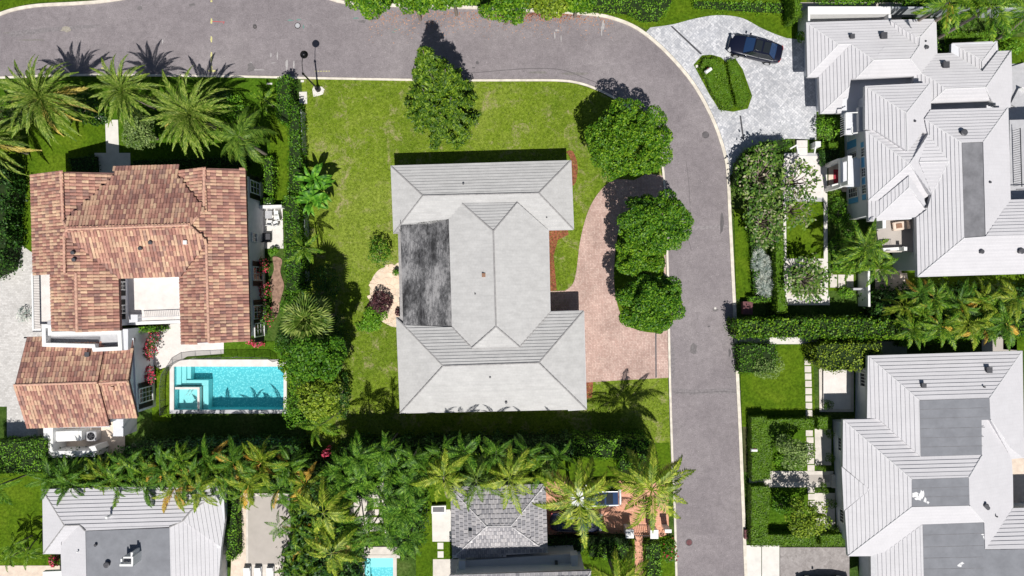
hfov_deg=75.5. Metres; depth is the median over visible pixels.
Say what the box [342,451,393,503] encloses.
feather palm
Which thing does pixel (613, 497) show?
parked car
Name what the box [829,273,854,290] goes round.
stepping stone path
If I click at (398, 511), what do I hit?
feather palm
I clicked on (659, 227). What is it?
broadleaf tree
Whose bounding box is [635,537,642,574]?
path
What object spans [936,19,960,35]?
shrub
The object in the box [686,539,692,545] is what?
manhole cover
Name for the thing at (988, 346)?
path
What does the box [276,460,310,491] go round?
areca palm
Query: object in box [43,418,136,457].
yard wall
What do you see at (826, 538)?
hedge
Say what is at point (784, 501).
shrub
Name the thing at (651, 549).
hedge
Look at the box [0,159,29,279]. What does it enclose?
hedge
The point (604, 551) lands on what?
hedge
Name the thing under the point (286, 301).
shrub
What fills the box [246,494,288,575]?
terrace
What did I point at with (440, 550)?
stepping stone path
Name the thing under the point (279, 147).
lawn
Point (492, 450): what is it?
areca palm
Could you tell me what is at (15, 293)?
driveway
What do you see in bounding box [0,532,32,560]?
areca palm
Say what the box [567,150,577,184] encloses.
mulch bed
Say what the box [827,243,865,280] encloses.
areca palm
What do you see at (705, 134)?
manhole cover
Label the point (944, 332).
areca palm
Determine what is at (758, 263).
palmetto
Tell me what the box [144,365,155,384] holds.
bougainvillea
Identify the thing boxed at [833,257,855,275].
shrub
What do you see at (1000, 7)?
areca palm
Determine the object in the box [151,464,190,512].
areca palm
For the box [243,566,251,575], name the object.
sun lounger
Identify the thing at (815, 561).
driveway
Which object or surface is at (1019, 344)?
lawn
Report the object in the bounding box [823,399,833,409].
topiary ball
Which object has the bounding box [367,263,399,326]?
flagstone patio
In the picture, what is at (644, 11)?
hedge
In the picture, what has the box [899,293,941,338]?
areca palm
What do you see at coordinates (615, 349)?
driveway
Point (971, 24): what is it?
shrub
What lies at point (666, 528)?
gate pillar
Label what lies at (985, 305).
areca palm
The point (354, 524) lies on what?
feather palm
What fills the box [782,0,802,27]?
hedge
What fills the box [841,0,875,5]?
shrub
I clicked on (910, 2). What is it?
shrub
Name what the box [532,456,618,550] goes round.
coconut palm
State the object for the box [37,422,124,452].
utility yard
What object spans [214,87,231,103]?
shrub
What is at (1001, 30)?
shrub
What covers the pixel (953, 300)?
areca palm
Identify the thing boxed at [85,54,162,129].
date palm
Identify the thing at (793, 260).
path edging
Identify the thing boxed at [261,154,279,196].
hedge
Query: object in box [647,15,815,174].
driveway
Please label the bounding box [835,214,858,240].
shrub
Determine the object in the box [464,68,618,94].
road crack
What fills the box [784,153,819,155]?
path edging
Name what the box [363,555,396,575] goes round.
plunge pool
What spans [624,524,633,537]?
gate pillar
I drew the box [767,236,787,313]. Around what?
hedge
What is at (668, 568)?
lawn
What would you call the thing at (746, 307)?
utility box
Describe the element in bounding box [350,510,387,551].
feather palm
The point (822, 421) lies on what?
hedge
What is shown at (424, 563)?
lawn
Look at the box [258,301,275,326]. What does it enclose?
bougainvillea
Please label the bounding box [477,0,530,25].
broadleaf tree
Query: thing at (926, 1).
shrub
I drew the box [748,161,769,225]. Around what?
shrub
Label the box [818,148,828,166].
shrub
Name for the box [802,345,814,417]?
stepping stone path
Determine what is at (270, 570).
sun lounger
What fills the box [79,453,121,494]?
areca palm
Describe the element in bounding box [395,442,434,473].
areca palm
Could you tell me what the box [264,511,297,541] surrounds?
feather palm
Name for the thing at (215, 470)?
areca palm
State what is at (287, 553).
areca palm
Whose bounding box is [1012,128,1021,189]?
terrace railing
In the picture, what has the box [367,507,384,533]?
stepping stone path
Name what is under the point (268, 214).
patio table
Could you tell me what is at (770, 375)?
shrub
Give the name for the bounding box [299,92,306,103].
meter cover
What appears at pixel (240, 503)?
areca palm
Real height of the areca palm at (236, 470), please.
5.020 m
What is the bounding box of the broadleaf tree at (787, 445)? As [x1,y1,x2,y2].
[775,433,815,470]
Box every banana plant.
[292,162,331,190]
[294,183,326,215]
[302,176,335,209]
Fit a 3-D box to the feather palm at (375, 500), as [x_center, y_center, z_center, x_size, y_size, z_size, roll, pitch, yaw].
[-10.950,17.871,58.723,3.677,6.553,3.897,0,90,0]
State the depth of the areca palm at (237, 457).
57.12 m
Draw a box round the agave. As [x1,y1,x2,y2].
[16,306,31,322]
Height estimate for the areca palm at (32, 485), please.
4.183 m
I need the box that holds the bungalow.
[390,160,586,413]
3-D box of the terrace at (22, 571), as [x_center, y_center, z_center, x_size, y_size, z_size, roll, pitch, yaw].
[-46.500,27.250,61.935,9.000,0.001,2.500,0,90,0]
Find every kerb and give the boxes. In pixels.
[0,0,120,15]
[0,74,677,575]
[330,0,747,575]
[670,340,674,384]
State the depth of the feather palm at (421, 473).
55.27 m
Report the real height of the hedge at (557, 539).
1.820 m
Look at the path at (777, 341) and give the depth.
61.93 m
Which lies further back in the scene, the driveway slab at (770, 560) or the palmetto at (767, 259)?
the driveway slab at (770, 560)
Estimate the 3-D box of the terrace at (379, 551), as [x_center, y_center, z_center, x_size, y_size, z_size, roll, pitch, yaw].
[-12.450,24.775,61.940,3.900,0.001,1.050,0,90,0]
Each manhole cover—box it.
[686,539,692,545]
[702,131,708,137]
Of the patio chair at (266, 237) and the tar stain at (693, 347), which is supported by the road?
the tar stain at (693, 347)
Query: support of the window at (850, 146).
in the mansion
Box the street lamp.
[300,51,320,91]
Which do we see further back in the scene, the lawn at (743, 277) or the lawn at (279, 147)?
the lawn at (743, 277)
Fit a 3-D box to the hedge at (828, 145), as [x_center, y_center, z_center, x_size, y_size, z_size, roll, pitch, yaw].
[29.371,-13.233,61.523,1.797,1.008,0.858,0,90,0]
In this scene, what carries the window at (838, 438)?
in the white house at (928, 447)
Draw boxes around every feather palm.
[0,473,29,505]
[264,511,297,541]
[317,447,359,491]
[320,476,365,514]
[328,457,376,504]
[328,502,368,543]
[333,524,366,567]
[335,429,382,482]
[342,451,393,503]
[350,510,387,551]
[361,478,403,521]
[365,431,399,471]
[365,502,413,556]
[370,443,413,500]
[376,482,429,537]
[377,497,416,539]
[388,463,428,508]
[391,510,428,559]
[399,446,440,485]
[443,430,480,472]
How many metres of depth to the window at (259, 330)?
59.98 m
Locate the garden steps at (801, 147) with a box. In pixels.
[789,140,820,154]
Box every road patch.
[8,25,100,36]
[671,388,735,394]
[687,225,728,229]
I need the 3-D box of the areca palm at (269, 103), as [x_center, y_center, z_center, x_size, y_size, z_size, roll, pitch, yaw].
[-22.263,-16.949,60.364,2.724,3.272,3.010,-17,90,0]
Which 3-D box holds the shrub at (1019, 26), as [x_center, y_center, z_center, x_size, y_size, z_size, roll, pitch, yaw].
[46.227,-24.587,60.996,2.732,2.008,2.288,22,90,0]
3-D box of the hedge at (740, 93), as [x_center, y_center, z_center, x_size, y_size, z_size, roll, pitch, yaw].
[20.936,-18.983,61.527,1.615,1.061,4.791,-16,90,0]
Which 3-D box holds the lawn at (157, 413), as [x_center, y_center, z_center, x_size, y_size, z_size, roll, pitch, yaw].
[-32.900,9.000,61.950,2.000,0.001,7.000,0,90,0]
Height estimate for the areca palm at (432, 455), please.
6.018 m
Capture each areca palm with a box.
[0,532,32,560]
[0,543,28,570]
[14,538,45,569]
[24,452,70,500]
[46,455,83,491]
[54,465,96,503]
[61,455,104,493]
[65,456,95,487]
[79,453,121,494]
[88,453,136,497]
[93,461,140,509]
[106,446,144,483]
[115,463,168,507]
[121,453,162,495]
[135,442,180,485]
[142,456,183,490]
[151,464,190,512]
[161,439,200,480]
[171,452,205,503]
[175,465,217,512]
[180,433,228,489]
[191,452,239,501]
[210,462,244,504]
[211,434,258,489]
[221,477,255,513]
[223,458,272,507]
[228,457,266,495]
[238,436,292,489]
[239,451,294,498]
[247,86,281,113]
[258,461,301,510]
[263,444,313,487]
[274,550,306,575]
[275,486,303,517]
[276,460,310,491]
[277,510,311,549]
[281,534,314,568]
[284,228,325,264]
[288,461,324,508]
[290,557,325,575]
[295,409,341,446]
[295,516,331,549]
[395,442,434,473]
[407,440,446,490]
[424,434,463,466]
[467,437,503,480]
[481,436,512,472]
[509,433,545,470]
[519,447,563,489]
[535,439,574,476]
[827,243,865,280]
[834,218,893,273]
[856,245,898,286]
[881,287,921,324]
[890,311,934,348]
[894,277,936,312]
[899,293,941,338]
[910,0,977,37]
[911,277,951,319]
[914,309,961,350]
[933,278,984,328]
[934,0,992,21]
[937,0,1015,41]
[939,299,994,350]
[954,276,1000,319]
[959,302,1001,347]
[972,280,1021,326]
[979,298,1023,350]
[991,0,1023,47]
[994,277,1023,323]
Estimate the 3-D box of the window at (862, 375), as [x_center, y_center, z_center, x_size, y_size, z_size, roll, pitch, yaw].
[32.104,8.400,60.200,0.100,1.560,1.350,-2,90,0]
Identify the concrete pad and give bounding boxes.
[312,87,324,96]
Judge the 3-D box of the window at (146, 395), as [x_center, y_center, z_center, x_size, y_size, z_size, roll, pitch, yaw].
[-33.329,9.693,60.250,0.100,2.260,2.340,-1,90,0]
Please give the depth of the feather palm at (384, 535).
55.89 m
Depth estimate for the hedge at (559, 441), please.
58.59 m
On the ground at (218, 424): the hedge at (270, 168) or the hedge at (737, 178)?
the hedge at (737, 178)
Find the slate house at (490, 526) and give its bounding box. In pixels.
[450,478,547,558]
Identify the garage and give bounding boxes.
[13,336,155,428]
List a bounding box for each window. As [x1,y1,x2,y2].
[121,279,125,295]
[121,299,125,318]
[138,381,153,408]
[250,174,260,200]
[252,232,257,242]
[252,261,262,285]
[253,300,263,324]
[254,317,264,342]
[837,436,840,451]
[839,507,843,523]
[846,135,855,144]
[847,141,856,157]
[847,187,857,203]
[859,372,865,386]
[860,141,864,162]
[861,162,864,178]
[861,179,865,199]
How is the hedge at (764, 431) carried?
on the ground at (218, 424)
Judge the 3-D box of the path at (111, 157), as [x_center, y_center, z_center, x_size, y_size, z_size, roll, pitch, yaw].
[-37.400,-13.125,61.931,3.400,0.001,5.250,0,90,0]
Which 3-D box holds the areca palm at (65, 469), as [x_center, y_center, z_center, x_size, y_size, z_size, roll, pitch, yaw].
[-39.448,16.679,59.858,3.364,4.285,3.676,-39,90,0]
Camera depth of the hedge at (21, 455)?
59.52 m
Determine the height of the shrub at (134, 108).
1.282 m
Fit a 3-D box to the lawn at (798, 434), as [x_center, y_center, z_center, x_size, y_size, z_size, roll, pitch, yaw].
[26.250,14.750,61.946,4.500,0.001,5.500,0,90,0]
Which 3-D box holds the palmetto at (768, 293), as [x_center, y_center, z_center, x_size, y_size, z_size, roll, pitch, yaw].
[23.589,0.556,61.194,1.347,0.897,1.409,0,90,0]
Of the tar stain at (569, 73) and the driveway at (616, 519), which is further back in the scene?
the tar stain at (569, 73)
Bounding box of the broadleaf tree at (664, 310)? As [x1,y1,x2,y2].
[614,273,685,333]
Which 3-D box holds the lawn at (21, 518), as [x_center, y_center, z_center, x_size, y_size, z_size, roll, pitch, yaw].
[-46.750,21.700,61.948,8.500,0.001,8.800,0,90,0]
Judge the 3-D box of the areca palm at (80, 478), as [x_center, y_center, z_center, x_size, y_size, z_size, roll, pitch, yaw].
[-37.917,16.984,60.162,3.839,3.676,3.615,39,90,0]
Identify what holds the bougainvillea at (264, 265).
on the ground at (218, 424)
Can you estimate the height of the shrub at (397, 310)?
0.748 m
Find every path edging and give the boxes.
[783,202,786,296]
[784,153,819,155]
[784,198,823,201]
[786,297,829,304]
[787,259,824,262]
[824,163,827,296]
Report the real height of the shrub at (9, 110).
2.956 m
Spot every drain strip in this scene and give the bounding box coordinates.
[655,334,656,377]
[671,26,701,54]
[740,116,743,139]
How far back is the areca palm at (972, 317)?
57.88 m
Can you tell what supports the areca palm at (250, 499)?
on the ground at (218, 424)
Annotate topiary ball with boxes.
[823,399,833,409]
[823,429,834,438]
[825,453,834,461]
[826,498,837,508]
[829,524,839,533]
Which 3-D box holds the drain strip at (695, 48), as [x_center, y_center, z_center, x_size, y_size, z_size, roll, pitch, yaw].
[16.312,-23.212,61.923,3.897,0.001,0.175,43,90,0]
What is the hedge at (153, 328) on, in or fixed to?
on the ground at (218, 424)
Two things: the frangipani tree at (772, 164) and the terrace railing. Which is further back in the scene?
the frangipani tree at (772, 164)
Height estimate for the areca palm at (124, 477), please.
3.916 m
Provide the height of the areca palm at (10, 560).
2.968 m
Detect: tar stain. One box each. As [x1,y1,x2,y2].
[22,39,43,40]
[247,63,254,71]
[529,71,545,73]
[561,72,588,74]
[690,343,696,353]
[720,213,723,233]
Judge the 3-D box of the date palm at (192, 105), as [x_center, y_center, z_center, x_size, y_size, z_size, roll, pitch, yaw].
[-27.803,-15.213,58.689,7.514,6.622,7.936,0,90,0]
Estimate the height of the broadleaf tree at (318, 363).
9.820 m
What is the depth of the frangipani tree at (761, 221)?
59.12 m
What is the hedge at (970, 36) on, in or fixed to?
on the ground at (218, 424)
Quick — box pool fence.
[159,356,274,414]
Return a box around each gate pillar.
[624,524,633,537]
[648,525,657,538]
[662,524,671,532]
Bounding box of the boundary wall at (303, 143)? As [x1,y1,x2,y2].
[300,110,309,280]
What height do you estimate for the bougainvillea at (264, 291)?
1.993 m
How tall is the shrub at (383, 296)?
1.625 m
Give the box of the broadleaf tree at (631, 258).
[615,236,666,279]
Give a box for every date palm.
[0,54,97,145]
[0,102,41,181]
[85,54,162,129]
[139,65,232,158]
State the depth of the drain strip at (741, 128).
61.92 m
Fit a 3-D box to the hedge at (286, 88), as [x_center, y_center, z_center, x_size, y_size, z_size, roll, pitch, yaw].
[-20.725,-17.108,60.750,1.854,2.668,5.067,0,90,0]
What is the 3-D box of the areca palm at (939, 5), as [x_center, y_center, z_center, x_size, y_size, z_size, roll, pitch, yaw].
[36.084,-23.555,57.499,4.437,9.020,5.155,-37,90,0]
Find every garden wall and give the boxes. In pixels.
[798,6,890,34]
[847,271,869,306]
[891,7,1022,17]
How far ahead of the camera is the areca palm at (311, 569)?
59.44 m
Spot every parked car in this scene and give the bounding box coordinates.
[550,509,601,534]
[570,484,620,506]
[728,33,782,64]
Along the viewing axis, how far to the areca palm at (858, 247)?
56.55 m
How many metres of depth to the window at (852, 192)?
60.76 m
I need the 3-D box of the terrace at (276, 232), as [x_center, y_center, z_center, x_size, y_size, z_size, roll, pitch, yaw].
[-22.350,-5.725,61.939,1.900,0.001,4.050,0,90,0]
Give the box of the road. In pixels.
[0,0,743,575]
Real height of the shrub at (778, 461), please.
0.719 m
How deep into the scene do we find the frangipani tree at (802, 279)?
59.01 m
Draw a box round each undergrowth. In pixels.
[41,445,346,497]
[276,471,378,575]
[378,467,432,560]
[857,276,1023,322]
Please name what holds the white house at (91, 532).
on the ground at (218, 424)
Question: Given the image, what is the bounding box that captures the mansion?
[804,19,1023,276]
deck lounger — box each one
[1011,87,1023,106]
[1012,63,1023,72]
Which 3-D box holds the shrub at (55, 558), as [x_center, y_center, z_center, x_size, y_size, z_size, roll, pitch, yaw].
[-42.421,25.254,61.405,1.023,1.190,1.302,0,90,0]
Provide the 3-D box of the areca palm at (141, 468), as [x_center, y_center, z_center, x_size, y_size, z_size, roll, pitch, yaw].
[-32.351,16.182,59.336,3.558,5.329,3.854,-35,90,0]
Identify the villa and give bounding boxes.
[30,164,266,351]
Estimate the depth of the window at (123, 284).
58.10 m
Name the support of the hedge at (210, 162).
on the ground at (218, 424)
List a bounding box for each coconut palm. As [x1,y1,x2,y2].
[206,106,278,169]
[293,472,361,540]
[303,525,367,575]
[409,444,469,508]
[446,454,502,511]
[477,442,539,514]
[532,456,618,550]
[583,546,649,575]
[606,440,695,532]
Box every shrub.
[0,97,37,127]
[48,554,60,566]
[72,94,98,123]
[89,111,107,126]
[126,100,139,118]
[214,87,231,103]
[219,94,247,121]
[237,140,259,163]
[246,339,264,347]
[268,247,278,255]
[274,321,294,348]
[274,342,288,356]
[278,294,297,315]
[282,394,307,429]
[302,263,341,306]
[321,445,332,457]
[328,313,351,357]
[331,372,350,418]
[355,322,363,331]
[361,306,387,331]
[367,236,391,267]
[367,290,392,313]
[392,269,398,275]
[395,308,399,315]
[660,537,678,562]
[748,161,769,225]
[752,354,784,379]
[772,492,792,514]
[773,454,784,465]
[795,31,804,42]
[814,116,841,141]
[815,0,850,5]
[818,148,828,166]
[825,196,849,228]
[827,187,841,197]
[827,235,848,256]
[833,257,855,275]
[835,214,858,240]
[838,285,853,297]
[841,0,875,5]
[891,0,921,6]
[914,0,937,6]
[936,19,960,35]
[950,11,976,32]
[981,22,1014,42]
[997,11,1023,33]
[998,39,1023,54]
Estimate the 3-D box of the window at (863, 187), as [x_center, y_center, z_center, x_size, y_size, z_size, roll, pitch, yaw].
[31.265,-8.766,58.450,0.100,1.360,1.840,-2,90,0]
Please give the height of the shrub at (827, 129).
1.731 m
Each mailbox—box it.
[704,67,711,73]
[743,529,748,538]
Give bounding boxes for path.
[94,120,130,172]
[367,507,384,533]
[435,542,445,558]
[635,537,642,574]
[738,337,818,343]
[749,471,832,486]
[770,475,829,481]
[787,263,823,296]
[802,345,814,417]
[805,430,814,470]
[807,487,815,510]
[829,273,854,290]
[874,341,906,354]
[982,337,1016,351]
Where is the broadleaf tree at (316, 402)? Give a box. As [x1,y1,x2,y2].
[295,374,343,420]
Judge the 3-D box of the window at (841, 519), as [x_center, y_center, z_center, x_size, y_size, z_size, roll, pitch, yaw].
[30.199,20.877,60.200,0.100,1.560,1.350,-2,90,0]
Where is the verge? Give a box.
[0,0,70,9]
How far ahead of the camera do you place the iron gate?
60.88 m
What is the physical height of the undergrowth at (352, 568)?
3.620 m
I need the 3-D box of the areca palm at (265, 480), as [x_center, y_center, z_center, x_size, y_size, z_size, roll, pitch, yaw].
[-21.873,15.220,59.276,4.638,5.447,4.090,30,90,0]
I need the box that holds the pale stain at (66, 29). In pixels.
[61,26,70,32]
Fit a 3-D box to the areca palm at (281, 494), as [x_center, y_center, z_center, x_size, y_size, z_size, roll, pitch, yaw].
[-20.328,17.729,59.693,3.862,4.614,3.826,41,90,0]
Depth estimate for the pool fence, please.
60.77 m
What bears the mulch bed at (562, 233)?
on the lawn at (325, 439)
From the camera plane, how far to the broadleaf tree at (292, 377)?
56.49 m
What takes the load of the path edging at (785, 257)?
on the lawn at (800, 241)
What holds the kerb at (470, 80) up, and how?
on the road
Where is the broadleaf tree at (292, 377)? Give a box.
[277,348,314,396]
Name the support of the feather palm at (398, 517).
on the ground at (218, 424)
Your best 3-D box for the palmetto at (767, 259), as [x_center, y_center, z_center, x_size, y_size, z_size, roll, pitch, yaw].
[23.539,-2.477,61.191,1.611,1.085,1.664,0,90,0]
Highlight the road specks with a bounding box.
[6,8,732,541]
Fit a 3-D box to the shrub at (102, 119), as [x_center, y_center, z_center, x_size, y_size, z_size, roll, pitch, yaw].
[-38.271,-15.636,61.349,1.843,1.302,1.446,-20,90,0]
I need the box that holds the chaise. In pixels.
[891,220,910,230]
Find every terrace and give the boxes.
[0,566,60,575]
[152,323,223,368]
[231,494,245,575]
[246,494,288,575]
[248,496,289,564]
[264,209,282,247]
[345,481,385,533]
[364,547,399,557]
[432,510,451,541]
[433,559,457,575]
[781,156,823,197]
[801,2,901,36]
[815,429,830,464]
[815,493,834,528]
[819,368,853,411]
[823,369,850,408]
[829,164,846,191]
[875,269,901,290]
[902,273,908,288]
[992,64,1023,119]
[1012,458,1023,502]
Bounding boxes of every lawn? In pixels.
[0,76,284,202]
[0,123,105,251]
[0,473,57,565]
[152,365,170,420]
[221,341,289,358]
[269,115,288,199]
[302,79,670,463]
[416,480,451,575]
[556,443,671,486]
[580,0,806,39]
[581,536,674,575]
[614,195,663,333]
[694,55,751,111]
[734,209,754,298]
[740,344,804,426]
[743,427,747,471]
[747,484,815,531]
[770,416,815,470]
[786,202,823,258]
[877,267,1023,288]
[944,37,1023,63]
[1003,336,1023,350]
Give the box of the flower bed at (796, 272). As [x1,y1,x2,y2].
[792,267,820,293]
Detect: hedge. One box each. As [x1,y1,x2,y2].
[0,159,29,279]
[0,433,51,475]
[68,154,100,172]
[122,430,313,466]
[130,155,248,168]
[133,324,169,332]
[224,490,243,560]
[260,197,276,204]
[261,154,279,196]
[273,74,297,127]
[281,194,311,294]
[285,100,310,195]
[335,427,578,477]
[547,530,632,552]
[568,427,652,461]
[583,539,636,563]
[590,0,674,24]
[611,450,658,486]
[638,537,663,575]
[690,0,784,17]
[698,55,734,110]
[724,312,1023,342]
[725,58,750,108]
[730,138,792,192]
[732,340,779,375]
[744,209,760,294]
[745,295,771,302]
[745,482,816,546]
[746,413,814,481]
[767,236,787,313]
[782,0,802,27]
[800,338,882,374]
[813,414,831,429]
[816,140,838,149]
[816,529,843,547]
[818,148,840,165]
[892,337,968,347]
[936,22,948,52]
[944,30,992,43]
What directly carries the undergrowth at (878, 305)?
on the ground at (218, 424)
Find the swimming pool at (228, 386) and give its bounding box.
[170,359,286,413]
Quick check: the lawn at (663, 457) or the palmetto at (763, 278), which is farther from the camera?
the lawn at (663, 457)
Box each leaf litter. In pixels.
[369,10,612,42]
[435,12,606,22]
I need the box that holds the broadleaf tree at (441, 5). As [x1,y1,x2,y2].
[426,0,479,16]
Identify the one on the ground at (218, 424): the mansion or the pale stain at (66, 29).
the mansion
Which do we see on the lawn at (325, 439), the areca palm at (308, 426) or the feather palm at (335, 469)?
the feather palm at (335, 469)
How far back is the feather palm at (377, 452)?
55.27 m
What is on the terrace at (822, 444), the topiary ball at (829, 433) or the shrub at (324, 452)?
the topiary ball at (829, 433)
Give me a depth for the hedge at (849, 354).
59.32 m
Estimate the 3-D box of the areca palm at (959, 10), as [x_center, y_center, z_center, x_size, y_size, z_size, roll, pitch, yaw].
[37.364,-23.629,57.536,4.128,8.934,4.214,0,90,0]
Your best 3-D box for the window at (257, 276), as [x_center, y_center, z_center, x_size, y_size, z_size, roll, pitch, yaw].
[-23.040,-1.307,60.000,0.100,2.260,2.240,-1,90,0]
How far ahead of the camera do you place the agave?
61.41 m
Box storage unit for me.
[56,428,90,441]
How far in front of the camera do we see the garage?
57.47 m
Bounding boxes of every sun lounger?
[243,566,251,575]
[254,566,261,575]
[266,566,273,575]
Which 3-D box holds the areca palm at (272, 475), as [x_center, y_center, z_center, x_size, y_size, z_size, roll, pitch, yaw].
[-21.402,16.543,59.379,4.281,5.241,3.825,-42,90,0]
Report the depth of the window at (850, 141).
60.84 m
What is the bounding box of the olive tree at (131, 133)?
[121,106,158,149]
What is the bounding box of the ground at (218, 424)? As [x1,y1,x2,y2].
[0,0,1023,575]
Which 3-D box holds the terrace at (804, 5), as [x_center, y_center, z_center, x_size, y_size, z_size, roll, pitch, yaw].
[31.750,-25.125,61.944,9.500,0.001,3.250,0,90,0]
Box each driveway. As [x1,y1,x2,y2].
[0,246,41,436]
[546,481,668,536]
[550,173,667,381]
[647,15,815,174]
[780,547,848,575]
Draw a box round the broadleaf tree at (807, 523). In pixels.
[784,496,832,538]
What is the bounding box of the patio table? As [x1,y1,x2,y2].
[265,211,273,218]
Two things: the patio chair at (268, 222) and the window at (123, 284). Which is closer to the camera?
the window at (123, 284)
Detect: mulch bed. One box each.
[270,256,283,319]
[549,230,568,290]
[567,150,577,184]
[586,382,592,398]
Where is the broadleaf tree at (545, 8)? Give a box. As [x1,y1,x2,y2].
[524,0,568,20]
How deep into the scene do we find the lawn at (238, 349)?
61.95 m
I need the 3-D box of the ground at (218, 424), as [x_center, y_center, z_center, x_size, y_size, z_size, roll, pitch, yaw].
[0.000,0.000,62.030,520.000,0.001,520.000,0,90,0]
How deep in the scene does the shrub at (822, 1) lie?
60.78 m
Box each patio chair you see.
[262,233,271,241]
[265,220,272,225]
[272,220,278,226]
[274,214,281,220]
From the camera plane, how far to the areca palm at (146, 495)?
57.54 m
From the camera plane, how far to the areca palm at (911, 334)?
57.48 m
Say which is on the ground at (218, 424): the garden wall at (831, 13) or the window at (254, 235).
the garden wall at (831, 13)
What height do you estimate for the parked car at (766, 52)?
1.502 m
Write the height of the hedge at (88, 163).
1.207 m
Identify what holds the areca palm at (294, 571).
on the ground at (218, 424)
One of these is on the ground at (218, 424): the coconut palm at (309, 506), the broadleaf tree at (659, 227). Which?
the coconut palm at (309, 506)
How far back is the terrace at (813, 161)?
61.94 m
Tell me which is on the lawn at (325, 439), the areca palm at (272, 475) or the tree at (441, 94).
the tree at (441, 94)
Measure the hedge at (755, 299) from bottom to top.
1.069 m
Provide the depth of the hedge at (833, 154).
61.22 m
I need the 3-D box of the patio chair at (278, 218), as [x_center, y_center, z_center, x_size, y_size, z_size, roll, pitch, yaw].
[-21.783,-6.503,61.555,0.535,0.890,0.550,-10,90,0]
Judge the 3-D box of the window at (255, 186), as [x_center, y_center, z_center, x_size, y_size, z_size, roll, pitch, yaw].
[-23.209,-9.067,59.800,0.100,2.260,2.140,-1,90,0]
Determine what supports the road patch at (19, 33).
on the road
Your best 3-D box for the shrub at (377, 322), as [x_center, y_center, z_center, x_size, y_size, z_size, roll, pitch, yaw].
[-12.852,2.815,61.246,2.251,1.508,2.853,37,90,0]
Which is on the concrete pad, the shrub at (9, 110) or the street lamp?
the street lamp
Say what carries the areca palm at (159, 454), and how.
on the ground at (218, 424)
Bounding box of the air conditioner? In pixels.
[87,429,100,440]
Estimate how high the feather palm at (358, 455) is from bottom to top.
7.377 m
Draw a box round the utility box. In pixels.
[741,301,752,313]
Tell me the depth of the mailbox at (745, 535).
61.60 m
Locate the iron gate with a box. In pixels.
[634,532,649,536]
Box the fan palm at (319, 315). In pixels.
[278,294,335,344]
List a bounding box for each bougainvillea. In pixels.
[143,340,158,360]
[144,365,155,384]
[146,324,162,346]
[258,257,269,275]
[258,282,270,300]
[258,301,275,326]
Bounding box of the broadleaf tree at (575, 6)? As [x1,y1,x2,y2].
[563,0,596,17]
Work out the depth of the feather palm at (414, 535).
55.20 m
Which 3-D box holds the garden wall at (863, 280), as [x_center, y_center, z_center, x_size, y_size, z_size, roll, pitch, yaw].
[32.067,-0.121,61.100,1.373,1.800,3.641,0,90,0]
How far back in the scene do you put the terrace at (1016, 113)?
61.94 m
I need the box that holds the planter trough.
[431,504,445,513]
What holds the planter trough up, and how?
on the terrace at (441, 528)
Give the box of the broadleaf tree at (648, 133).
[584,97,673,181]
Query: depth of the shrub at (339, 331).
60.83 m
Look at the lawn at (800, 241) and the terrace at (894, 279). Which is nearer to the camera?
the terrace at (894, 279)
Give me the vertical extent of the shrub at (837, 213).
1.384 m
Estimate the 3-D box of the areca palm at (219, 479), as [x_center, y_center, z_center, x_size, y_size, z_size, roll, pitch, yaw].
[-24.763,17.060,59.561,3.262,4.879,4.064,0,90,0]
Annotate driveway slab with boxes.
[746,545,760,575]
[762,545,778,575]
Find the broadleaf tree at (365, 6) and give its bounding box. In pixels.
[344,0,391,19]
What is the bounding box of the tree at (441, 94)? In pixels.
[403,45,481,150]
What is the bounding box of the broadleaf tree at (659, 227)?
[616,189,693,254]
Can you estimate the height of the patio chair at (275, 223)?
0.890 m
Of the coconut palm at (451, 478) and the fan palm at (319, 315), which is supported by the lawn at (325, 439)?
the fan palm at (319, 315)
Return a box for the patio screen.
[259,205,284,209]
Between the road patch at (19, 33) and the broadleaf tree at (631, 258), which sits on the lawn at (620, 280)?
the broadleaf tree at (631, 258)
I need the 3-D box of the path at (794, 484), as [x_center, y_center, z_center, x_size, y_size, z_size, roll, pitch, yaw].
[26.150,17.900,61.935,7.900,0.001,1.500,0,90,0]
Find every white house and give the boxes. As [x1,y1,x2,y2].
[42,482,232,575]
[449,545,590,575]
[833,351,1023,575]
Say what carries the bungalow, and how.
on the ground at (218, 424)
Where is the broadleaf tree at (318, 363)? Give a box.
[286,334,347,386]
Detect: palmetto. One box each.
[750,257,764,269]
[752,247,766,259]
[755,270,768,284]
[755,282,767,296]
[758,265,772,278]
[759,254,771,269]
[760,288,772,298]
[763,277,773,290]
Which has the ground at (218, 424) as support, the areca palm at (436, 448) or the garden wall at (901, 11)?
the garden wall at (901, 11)
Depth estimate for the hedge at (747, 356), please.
60.52 m
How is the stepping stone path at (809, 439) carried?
on the lawn at (798, 434)
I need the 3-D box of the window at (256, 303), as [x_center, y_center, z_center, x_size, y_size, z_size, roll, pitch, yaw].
[-22.965,2.176,60.000,0.100,2.260,2.240,-1,90,0]
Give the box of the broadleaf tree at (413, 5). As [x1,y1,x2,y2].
[393,0,431,21]
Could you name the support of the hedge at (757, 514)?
on the ground at (218, 424)
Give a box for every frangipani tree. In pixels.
[735,139,785,208]
[743,192,789,250]
[774,185,818,230]
[777,157,823,201]
[783,253,836,303]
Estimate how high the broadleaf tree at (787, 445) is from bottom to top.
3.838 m
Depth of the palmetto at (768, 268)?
61.20 m
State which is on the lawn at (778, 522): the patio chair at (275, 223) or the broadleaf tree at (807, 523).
the broadleaf tree at (807, 523)
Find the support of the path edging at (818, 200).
on the terrace at (813, 161)
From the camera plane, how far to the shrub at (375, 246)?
60.21 m

